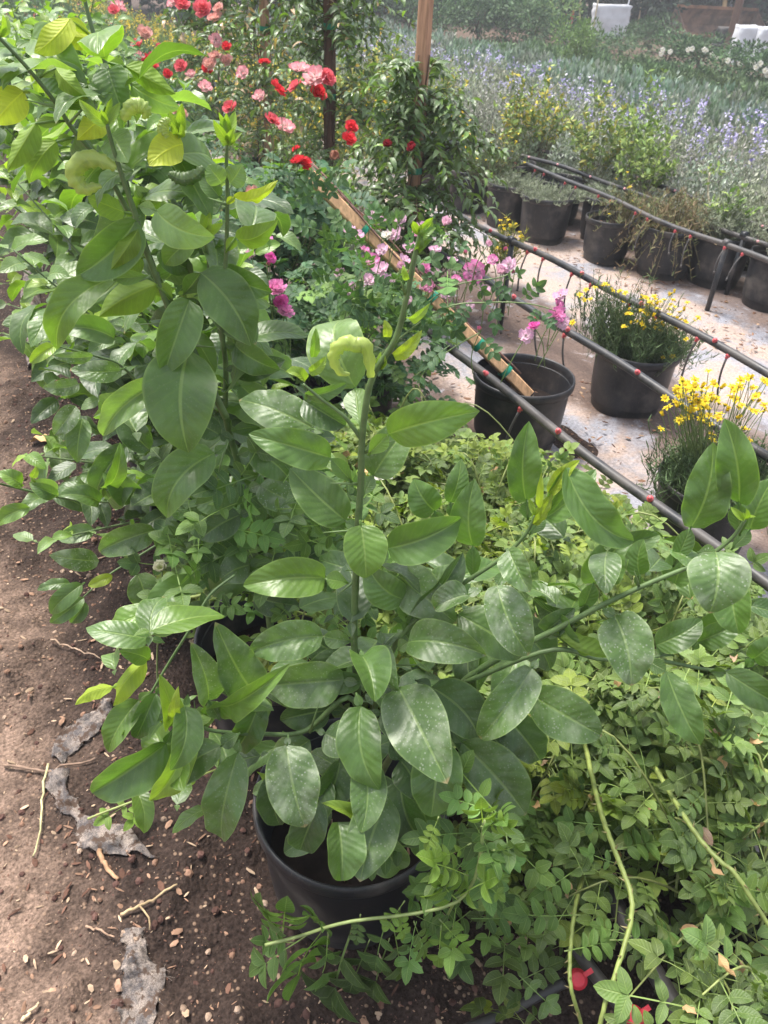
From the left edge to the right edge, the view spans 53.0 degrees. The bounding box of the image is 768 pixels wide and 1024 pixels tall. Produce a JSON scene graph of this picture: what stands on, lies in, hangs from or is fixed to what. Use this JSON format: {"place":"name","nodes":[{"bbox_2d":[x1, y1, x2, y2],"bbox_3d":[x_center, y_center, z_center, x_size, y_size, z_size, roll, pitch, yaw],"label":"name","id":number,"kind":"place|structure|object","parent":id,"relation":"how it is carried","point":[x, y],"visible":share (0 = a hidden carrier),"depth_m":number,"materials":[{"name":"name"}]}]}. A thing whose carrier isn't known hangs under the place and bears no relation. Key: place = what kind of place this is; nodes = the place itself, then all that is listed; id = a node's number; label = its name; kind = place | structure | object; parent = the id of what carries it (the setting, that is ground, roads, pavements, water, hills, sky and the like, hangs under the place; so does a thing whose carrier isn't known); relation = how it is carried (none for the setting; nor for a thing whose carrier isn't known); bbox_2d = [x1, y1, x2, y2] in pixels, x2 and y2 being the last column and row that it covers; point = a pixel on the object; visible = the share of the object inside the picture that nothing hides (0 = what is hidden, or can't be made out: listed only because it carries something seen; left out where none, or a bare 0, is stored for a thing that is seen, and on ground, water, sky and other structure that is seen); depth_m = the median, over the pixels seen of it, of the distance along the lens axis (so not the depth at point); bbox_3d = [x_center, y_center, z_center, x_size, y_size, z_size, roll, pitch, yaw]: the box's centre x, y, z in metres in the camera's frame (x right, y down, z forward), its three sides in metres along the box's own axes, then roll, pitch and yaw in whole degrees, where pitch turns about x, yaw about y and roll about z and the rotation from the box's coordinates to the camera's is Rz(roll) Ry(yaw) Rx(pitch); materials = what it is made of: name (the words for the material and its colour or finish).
{"place":"outdoors","nodes":[
{"label":"outdoors","id":0,"kind":"place"},
{"bbox_2d":[0,0,343,628],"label":"citrus tree","id":1,"kind":"object","parent":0,"point":[124,268],"visible":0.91,"depth_m":1.05,"materials":[{"name":"green plant"}]},
{"bbox_2d":[0,0,767,1023],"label":"ground","id":2,"kind":"structure","parent":0,"point":[68,976],"depth_m":1.60,"materials":[{"name":"soil"}]},
{"bbox_2d":[49,698,111,766],"bbox_3d":[-0.743,0.522,1.861,0.105,0.067,0.207,20,39,22],"label":"weed cloth scrap","id":3,"kind":"object","parent":2,"relation":"on","point":[86,727],"visible":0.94,"depth_m":1.87,"materials":[{"name":"grey fabric"}]},
{"bbox_2d":[40,765,162,857],"bbox_3d":[-0.646,0.667,1.669,0.403,0.064,0.127,25,41,27],"label":"weed cloth scrap","id":4,"kind":"object","parent":2,"relation":"on","point":[115,839],"visible":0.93,"depth_m":1.67,"materials":[{"name":"grey fabric"}]},
{"bbox_2d":[0,0,263,137],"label":"green groundcover","id":5,"kind":"object","parent":2,"relation":"on","point":[36,4],"visible":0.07,"depth_m":10.13,"materials":[{"name":"green plant"}]},
{"bbox_2d":[129,452,139,479],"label":"flower pot","id":6,"kind":"object","parent":2,"relation":"on","point":[133,465],"visible":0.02,"depth_m":2.52,"materials":[{"name":"black plastic"}]},
{"bbox_2d":[0,143,300,433],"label":"citrus tree","id":7,"kind":"object","parent":6,"relation":"in","point":[69,207],"visible":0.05,"depth_m":2.26,"materials":[{"name":"green plant"}]},
{"bbox_2d":[113,927,173,1023],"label":"weed cloth scrap","id":8,"kind":"object","parent":2,"relation":"on","point":[144,978],"visible":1,"depth_m":1.42,"materials":[{"name":"grey fabric"}]},
{"bbox_2d":[149,506,272,605],"bbox_3d":[-0.479,0.089,2.252,0.366,0.290,0.366,-6,37,-12],"label":"flower pot","id":9,"kind":"object","parent":2,"relation":"on","point":[151,508],"depth_m":2.17,"materials":[{"name":"black plastic"}]},
{"bbox_2d":[0,244,369,623],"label":"citrus tree","id":10,"kind":"object","parent":9,"relation":"in","point":[98,486],"visible":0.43,"depth_m":1.59,"materials":[{"name":"green plant"}]},
{"bbox_2d":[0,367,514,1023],"bbox_3d":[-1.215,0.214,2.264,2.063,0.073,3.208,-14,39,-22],"label":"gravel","id":11,"kind":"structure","parent":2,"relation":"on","point":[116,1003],"depth_m":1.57,"materials":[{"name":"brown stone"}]},
{"bbox_2d":[0,361,531,1023],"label":"wood chips","id":12,"kind":"object","parent":2,"relation":"on","point":[176,931],"visible":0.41,"depth_m":1.55,"materials":[{"name":"brown wood"}]},
{"bbox_2d":[194,591,350,741],"bbox_3d":[-0.255,0.397,1.841,0.366,0.290,0.366,8,36,6],"label":"flower pot","id":13,"kind":"object","parent":2,"relation":"on","point":[237,626],"visible":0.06,"depth_m":1.82,"materials":[{"name":"black plastic"}]},
{"bbox_2d":[283,379,295,393],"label":"flower pot","id":14,"kind":"object","parent":2,"relation":"on","point":[290,390],"visible":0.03,"depth_m":2.81,"materials":[{"name":"black plastic"}]},
{"bbox_2d":[245,236,324,389],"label":"rose bush","id":15,"kind":"object","parent":14,"relation":"in","point":[285,305],"visible":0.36,"depth_m":2.39,"materials":[{"name":"pink plant"}]},
{"bbox_2d":[252,717,448,949],"bbox_3d":[-0.066,0.641,1.514,0.366,0.290,0.366,6,36,4],"label":"flower pot","id":16,"kind":"object","parent":2,"relation":"on","point":[308,879],"visible":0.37,"depth_m":1.40,"materials":[{"name":"black plastic"}]},
{"bbox_2d":[75,218,767,881],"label":"citrus tree","id":17,"kind":"object","parent":16,"relation":"in","point":[499,730],"visible":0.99,"depth_m":1.06,"materials":[{"name":"green plant"}]},
{"bbox_2d":[308,374,395,429],"bbox_3d":[-0.124,-0.411,2.986,0.342,0.280,0.342,-25,44,-33],"label":"flower pot","id":18,"kind":"object","parent":2,"relation":"on","point":[382,408],"visible":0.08,"depth_m":2.85,"materials":[{"name":"black plastic"}]},
{"bbox_2d":[266,198,569,425],"bbox_3d":[-0.040,-0.693,2.648,0.902,0.840,1.133,-14,39,-22],"label":"rose bush","id":19,"kind":"object","parent":18,"relation":"in","point":[353,298],"visible":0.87,"depth_m":2.43,"materials":[{"name":"green plant"}]},
{"bbox_2d":[408,0,476,36],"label":"shrub","id":20,"kind":"object","parent":2,"relation":"on","point":[446,11],"visible":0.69,"depth_m":18.94,"materials":[{"name":"green plant"}]},
{"bbox_2d":[188,79,767,851],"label":"ground cloth","id":21,"kind":"object","parent":2,"relation":"on","point":[618,447],"visible":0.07,"depth_m":3.84,"materials":[{"name":"fabric"}]},
{"bbox_2d":[156,0,259,156],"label":"climbing vine","id":22,"kind":"object","parent":21,"relation":"on","point":[194,21],"visible":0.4,"depth_m":6.09,"materials":[{"name":"green plant"}]},
{"bbox_2d":[45,0,470,178],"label":"yellow groundcover","id":23,"kind":"object","parent":21,"relation":"on","point":[157,29],"visible":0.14,"depth_m":10.46,"materials":[{"name":"green plant"}]},
{"bbox_2d":[245,157,287,184],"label":"flower pot","id":24,"kind":"object","parent":21,"relation":"on","point":[253,158],"visible":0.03,"depth_m":5.73,"materials":[{"name":"black plastic"}]},
{"bbox_2d":[177,0,340,173],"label":"climbing vine","id":25,"kind":"object","parent":24,"relation":"in","point":[251,149],"visible":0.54,"depth_m":5.19,"materials":[{"name":"green plant"}]},
{"bbox_2d":[309,196,355,245],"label":"flower pot","id":26,"kind":"object","parent":21,"relation":"on","point":[329,228],"depth_m":4.81,"materials":[{"name":"black plastic"}]},
{"bbox_2d":[235,0,416,211],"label":"climbing vine","id":27,"kind":"object","parent":26,"relation":"in","point":[341,20],"visible":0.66,"depth_m":4.29,"materials":[{"name":"green plant"}]},
{"bbox_2d":[323,0,335,174],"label":"wooden stake","id":28,"kind":"object","parent":26,"relation":"in","point":[331,115],"visible":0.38,"depth_m":4.37,"materials":[{"name":"brown wood"}]},
{"bbox_2d":[379,254,443,313],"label":"flower pot","id":29,"kind":"object","parent":21,"relation":"on","point":[441,269],"visible":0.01,"depth_m":3.92,"materials":[{"name":"black plastic"}]},
{"bbox_2d":[403,0,433,264],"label":"wooden stake","id":30,"kind":"object","parent":29,"relation":"in","point":[424,28],"visible":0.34,"depth_m":3.36,"materials":[{"name":"brown wood"}]},
{"bbox_2d":[335,53,509,298],"bbox_3d":[0.166,-1.590,3.696,0.891,1.064,0.926,-14,39,-22],"label":"climbing vine","id":31,"kind":"object","parent":29,"relation":"in","point":[433,148],"visible":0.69,"depth_m":3.52,"materials":[{"name":"green plant"}]},
{"bbox_2d":[446,163,494,213],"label":"flower pot","id":32,"kind":"object","parent":21,"relation":"on","point":[458,204],"visible":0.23,"depth_m":5.69,"materials":[{"name":"black plastic"}]},
{"bbox_2d":[453,135,528,182],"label":"potted shrub","id":33,"kind":"object","parent":32,"relation":"in","point":[485,158],"visible":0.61,"depth_m":5.45,"materials":[{"name":"green plant"}]},
{"bbox_2d":[486,176,537,230],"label":"flower pot","id":34,"kind":"object","parent":21,"relation":"on","point":[508,200],"visible":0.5,"depth_m":5.35,"materials":[{"name":"black plastic"}]},
{"bbox_2d":[273,208,767,564],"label":"bark mulch","id":35,"kind":"object","parent":21,"relation":"on","point":[589,439],"visible":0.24,"depth_m":4.05,"materials":[{"name":"brown wood"}]},
{"bbox_2d":[473,353,574,450],"bbox_3d":[0.520,-0.403,2.969,0.382,0.285,0.382,22,40,24],"label":"flower pot","id":36,"kind":"object","parent":21,"relation":"on","point":[551,384],"visible":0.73,"depth_m":2.89,"materials":[{"name":"black plastic"}]},
{"bbox_2d":[308,171,533,395],"bbox_3d":[0.153,-0.823,2.870,0.916,0.769,0.058,9,36,8],"label":"wooden stake","id":37,"kind":"object","parent":36,"relation":"in","point":[515,381],"visible":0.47,"depth_m":2.86,"materials":[{"name":"brown wood"}]},
{"bbox_2d":[322,49,767,266],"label":"silver shrubs","id":38,"kind":"object","parent":21,"relation":"on","point":[690,179],"visible":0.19,"depth_m":5.66,"materials":[{"name":"green plant"}]},
{"bbox_2d":[490,70,546,156],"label":"leafy shrub","id":39,"kind":"object","parent":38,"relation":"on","point":[514,131],"visible":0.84,"depth_m":6.05,"materials":[{"name":"green plant"}]},
{"bbox_2d":[521,59,574,159],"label":"leafy shrub","id":40,"kind":"object","parent":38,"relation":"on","point":[554,119],"visible":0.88,"depth_m":5.96,"materials":[{"name":"green plant"}]},
{"bbox_2d":[612,68,677,174],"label":"leafy shrub","id":41,"kind":"object","parent":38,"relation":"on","point":[648,125],"visible":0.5,"depth_m":5.39,"materials":[{"name":"green plant"}]},
{"bbox_2d":[520,188,575,245],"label":"flower pot","id":42,"kind":"object","parent":21,"relation":"on","point":[545,222],"visible":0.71,"depth_m":5.12,"materials":[{"name":"black plastic"}]},
{"bbox_2d":[512,178,584,205],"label":"potted shrub","id":43,"kind":"object","parent":42,"relation":"in","point":[543,191],"visible":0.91,"depth_m":5.12,"materials":[{"name":"green plant"}]},
{"bbox_2d":[535,173,585,225],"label":"flower pot","id":44,"kind":"object","parent":21,"relation":"on","point":[575,205],"visible":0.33,"depth_m":5.62,"materials":[{"name":"black plastic"}]},
{"bbox_2d":[566,79,637,183],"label":"leafy shrub","id":45,"kind":"object","parent":44,"relation":"in","point":[581,137],"visible":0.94,"depth_m":5.34,"materials":[{"name":"green plant"}]},
{"bbox_2d":[363,278,767,591],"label":"irrigation pipe","id":46,"kind":"object","parent":21,"relation":"on","point":[704,538],"visible":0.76,"depth_m":2.23,"materials":[{"name":"black plastic"}]},
{"bbox_2d":[580,189,628,239],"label":"flower pot","id":47,"kind":"object","parent":21,"relation":"on","point":[587,206],"visible":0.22,"depth_m":5.17,"materials":[{"name":"black plastic"}]},
{"bbox_2d":[613,122,680,193],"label":"leafy shrub","id":48,"kind":"object","parent":47,"relation":"in","point":[648,169],"visible":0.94,"depth_m":5.08,"materials":[{"name":"green plant"}]},
{"bbox_2d":[583,210,637,265],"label":"flower pot","id":49,"kind":"object","parent":21,"relation":"on","point":[599,246],"visible":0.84,"depth_m":4.85,"materials":[{"name":"black plastic"}]},
{"bbox_2d":[589,171,657,230],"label":"potted shrub","id":50,"kind":"object","parent":49,"relation":"in","point":[624,210],"visible":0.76,"depth_m":4.77,"materials":[{"name":"green plant"}]},
{"bbox_2d":[590,337,681,418],"bbox_3d":[1.041,-0.570,3.246,0.352,0.280,0.352,-12,38,-20],"label":"flower pot","id":51,"kind":"object","parent":21,"relation":"on","point":[620,393],"visible":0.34,"depth_m":3.15,"materials":[{"name":"black plastic"}]},
{"bbox_2d":[564,266,719,377],"bbox_3d":[1.053,-0.788,3.101,0.614,0.366,0.458,10,36,9],"label":"daisy bush","id":52,"kind":"object","parent":51,"relation":"in","point":[665,343],"visible":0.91,"depth_m":3.07,"materials":[{"name":"green plant"}]},
{"bbox_2d":[637,219,702,280],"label":"flower pot","id":53,"kind":"object","parent":21,"relation":"on","point":[645,260],"visible":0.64,"depth_m":4.63,"materials":[{"name":"black plastic"}]},
{"bbox_2d":[604,187,732,283],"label":"potted shrub","id":54,"kind":"object","parent":53,"relation":"in","point":[665,210],"visible":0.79,"depth_m":4.56,"materials":[{"name":"green plant"}]},
{"bbox_2d":[649,454,750,553],"bbox_3d":[1.011,0.006,2.449,0.332,0.270,0.332,6,36,4],"label":"flower pot","id":55,"kind":"object","parent":21,"relation":"on","point":[718,530],"visible":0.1,"depth_m":2.32,"materials":[{"name":"black plastic"}]},
{"bbox_2d":[636,369,767,534],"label":"daisy bush","id":56,"kind":"object","parent":55,"relation":"in","point":[678,469],"visible":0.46,"depth_m":2.25,"materials":[{"name":"yellow plant"}]},
{"bbox_2d":[687,228,757,289],"bbox_3d":[2.019,-1.536,4.652,0.362,0.300,0.362,-23,43,-32],"label":"flower pot","id":57,"kind":"object","parent":21,"relation":"on","point":[707,253],"visible":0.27,"depth_m":4.56,"materials":[{"name":"black plastic"}]},
{"bbox_2d":[690,193,767,240],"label":"potted shrub","id":58,"kind":"object","parent":57,"relation":"in","point":[734,223],"visible":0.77,"depth_m":4.47,"materials":[{"name":"green plant"}]},
{"bbox_2d":[742,245,767,312],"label":"flower pot","id":59,"kind":"object","parent":21,"relation":"on","point":[755,292],"visible":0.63,"depth_m":4.32,"materials":[{"name":"black plastic"}]},
{"bbox_2d":[450,0,521,40],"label":"shrub","id":60,"kind":"object","parent":2,"relation":"on","point":[487,11],"visible":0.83,"depth_m":19.19,"materials":[{"name":"green plant"}]},
{"bbox_2d":[244,3,767,156],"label":"upright herbs","id":61,"kind":"object","parent":2,"relation":"on","point":[718,104],"visible":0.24,"depth_m":9.70,"materials":[{"name":"green plant"}]},
{"bbox_2d":[248,15,767,196],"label":"purple sage","id":62,"kind":"object","parent":2,"relation":"on","point":[696,131],"visible":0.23,"depth_m":7.54,"materials":[{"name":"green plant"}]},
{"bbox_2d":[499,235,517,326],"bbox_3d":[0.616,-1.130,3.916,0.042,0.532,0.036,-14,39,-22],"label":"pipe post","id":63,"kind":"object","parent":2,"relation":"on","point":[510,238],"visible":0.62,"depth_m":3.87,"materials":[{"name":"black plastic"}]},
{"bbox_2d":[425,195,767,400],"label":"irrigation pipe","id":64,"kind":"object","parent":63,"relation":"attached to","point":[729,352],"visible":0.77,"depth_m":3.05,"materials":[{"name":"black plastic"}]},
{"bbox_2d":[465,977,567,1023],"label":"irrigation pipe","id":65,"kind":"object","parent":2,"relation":"on","point":[550,989],"visible":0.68,"depth_m":1.36,"materials":[{"name":"black plastic"}]},
{"bbox_2d":[490,0,587,45],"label":"shrub","id":66,"kind":"object","parent":2,"relation":"on","point":[534,16],"visible":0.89,"depth_m":18.51,"materials":[{"name":"green plant"}]},
{"bbox_2d":[549,14,605,58],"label":"shrub","id":67,"kind":"object","parent":2,"relation":"on","point":[573,43],"visible":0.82,"depth_m":14.63,"materials":[{"name":"green plant"}]},
{"bbox_2d":[591,0,632,37],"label":"bulk sack","id":68,"kind":"object","parent":2,"relation":"on","point":[610,15],"visible":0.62,"depth_m":21.54,"materials":[{"name":"fabric"}]},
{"bbox_2d":[465,36,767,103],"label":"green cover","id":69,"kind":"object","parent":2,"relation":"on","point":[687,71],"visible":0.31,"depth_m":13.69,"materials":[{"name":"green plant"}]},
{"bbox_2d":[563,0,710,34],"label":"tree","id":70,"kind":"object","parent":2,"relation":"on","point":[650,7],"visible":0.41,"depth_m":23.73,"materials":[{"name":"green plant"}]},
{"bbox_2d":[583,839,692,1023],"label":"irrigation pipe","id":71,"kind":"object","parent":2,"relation":"on","point":[672,990],"visible":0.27,"depth_m":1.40,"materials":[{"name":"black plastic"}]},
{"bbox_2d":[605,25,720,66],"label":"shrub","id":72,"kind":"object","parent":2,"relation":"on","point":[661,43],"visible":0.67,"depth_m":15.98,"materials":[{"name":"green plant"}]},
{"bbox_2d":[660,31,736,69],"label":"shrub","id":73,"kind":"object","parent":2,"relation":"on","point":[706,50],"visible":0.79,"depth_m":15.37,"materials":[{"name":"green plant"}]},
{"bbox_2d":[669,0,767,37],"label":"wheel loader","id":74,"kind":"object","parent":2,"relation":"on","point":[696,19],"visible":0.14,"depth_m":23.94,"materials":[{"name":"metal"}]},
{"bbox_2d":[705,239,732,310],"bbox_3d":[1.810,-1.246,4.213,0.042,0.482,0.036,-14,39,-22],"label":"pipe post","id":75,"kind":"object","parent":2,"relation":"on","point":[716,277],"visible":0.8,"depth_m":4.18,"materials":[{"name":"black plastic"}]},
{"bbox_2d":[431,131,767,280],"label":"irrigation pipe","id":76,"kind":"object","parent":75,"relation":"attached to","point":[710,239],"visible":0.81,"depth_m":4.49,"materials":[{"name":"black plastic"}]},
{"bbox_2d":[680,851,767,1015],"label":"flower pot","id":77,"kind":"object","parent":2,"relation":"on","point":[739,938],"visible":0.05,"depth_m":1.40,"materials":[{"name":"black plastic"}]},
{"bbox_2d":[87,644,767,1023],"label":"groundcover rose","id":78,"kind":"object","parent":77,"relation":"in","point":[501,902],"visible":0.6,"depth_m":1.26,"materials":[{"name":"green plant"}]},
{"bbox_2d":[697,38,767,79],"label":"shrub","id":79,"kind":"object","parent":2,"relation":"on","point":[728,60],"visible":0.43,"depth_m":13.97,"materials":[{"name":"green plant"}]},
{"bbox_2d":[724,231,749,294],"bbox_3d":[2.035,-1.405,4.482,0.042,0.448,0.036,-14,39,-22],"label":"pipe post","id":80,"kind":"object","parent":2,"relation":"on","point":[743,234],"visible":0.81,"depth_m":4.46,"materials":[{"name":"black plastic"}]},
{"bbox_2d":[442,125,767,247],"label":"irrigation pipe","id":81,"kind":"object","parent":80,"relation":"attached to","point":[623,188],"visible":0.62,"depth_m":5.21,"materials":[{"name":"black plastic"}]},
{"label":"flower pot","id":82,"kind":"object","parent":2,"relation":"on","visible":0},
{"bbox_2d":[0,79,234,345],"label":"citrus tree","id":83,"kind":"object","parent":82,"relation":"in","point":[147,176],"visible":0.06,"depth_m":2.48,"materials":[{"name":"green plant"}]},
{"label":"flower pot","id":84,"kind":"object","parent":2,"relation":"on","visible":0},
{"bbox_2d":[0,32,172,308],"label":"citrus tree","id":85,"kind":"object","parent":84,"relation":"in","point":[37,93],"visible":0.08,"depth_m":2.81,"materials":[{"name":"green plant"}]},
{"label":"flower pot","id":86,"kind":"object","parent":2,"relation":"on","visible":0},
{"bbox_2d":[0,13,136,274],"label":"citrus tree","id":87,"kind":"object","parent":86,"relation":"in","point":[49,256],"visible":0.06,"depth_m":3.45,"materials":[{"name":"green plant"}]},
{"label":"flower pot","id":88,"kind":"object","parent":2,"relation":"on","visible":0},
{"bbox_2d":[213,61,415,319],"bbox_3d":[-0.360,-1.162,3.028,0.860,1.055,1.174,-14,39,-22],"label":"rose bush","id":89,"kind":"object","parent":88,"relation":"in","point":[297,185],"visible":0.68,"depth_m":2.98,"materials":[{"name":"green plant"}]},
{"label":"flower pot","id":90,"kind":"object","parent":2,"relation":"on","visible":0},
{"bbox_2d":[172,58,270,253],"bbox_3d":[-1.024,-1.670,3.733,0.883,0.997,0.881,-14,39,-22],"label":"rose bush","id":91,"kind":"object","parent":90,"relation":"in","point":[204,85],"visible":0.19,"depth_m":3.49,"materials":[{"name":"green plant"}]},
{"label":"flower pot","id":92,"kind":"object","parent":2,"relation":"on","visible":0},
{"bbox_2d":[161,0,232,155],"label":"rose bush","id":93,"kind":"object","parent":92,"relation":"in","point":[201,8],"visible":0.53,"depth_m":4.25,"materials":[{"name":"pink plant"}]},
{"bbox_2d":[401,228,767,461],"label":"irrigation pipe","id":94,"kind":"object","parent":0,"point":[658,388],"visible":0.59,"depth_m":2.75,"materials":[{"name":"black plastic"}]},
{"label":"flower pot","id":95,"kind":"object","parent":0,"visible":0},
{"bbox_2d":[0,0,133,208],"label":"citrus tree","id":96,"kind":"object","parent":95,"relation":"in","point":[97,16],"visible":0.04,"depth_m":3.75,"materials":[{"name":"green plant"}]},
{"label":"flower pot","id":97,"kind":"object","parent":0,"visible":0},
{"bbox_2d":[372,495,767,980],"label":"groundcover rose","id":98,"kind":"object","parent":97,"relation":"in","point":[666,602],"visible":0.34,"depth_m":1.45,"materials":[{"name":"green plant"}]},
{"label":"flower pot","id":99,"kind":"object","parent":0,"visible":0},
{"bbox_2d":[310,384,765,791],"bbox_3d":[0.347,0.104,2.071,1.236,0.588,1.306,3,36,0],"label":"groundcover rose","id":100,"kind":"object","parent":99,"relation":"in","point":[513,526],"visible":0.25,"depth_m":2.03,"materials":[{"name":"green plant"}]},
{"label":"flower pot","id":101,"kind":"object","parent":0,"visible":0},
{"bbox_2d":[117,402,499,717],"bbox_3d":[-0.135,-0.060,1.954,1.104,0.925,1.314,-14,39,-22],"label":"groundcover rose","id":102,"kind":"object","parent":101,"relation":"in","point":[200,560],"visible":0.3,"depth_m":1.37,"materials":[{"name":"green plant"}]},
{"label":"flower pot","id":103,"kind":"object","parent":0,"visible":0},
{"bbox_2d":[329,388,593,637],"bbox_3d":[0.104,-0.193,2.475,1.381,0.536,0.974,-22,42,-30],"label":"groundcover rose","id":104,"kind":"object","parent":103,"relation":"in","point":[347,436],"visible":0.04,"depth_m":2.23,"materials":[{"name":"green plant"}]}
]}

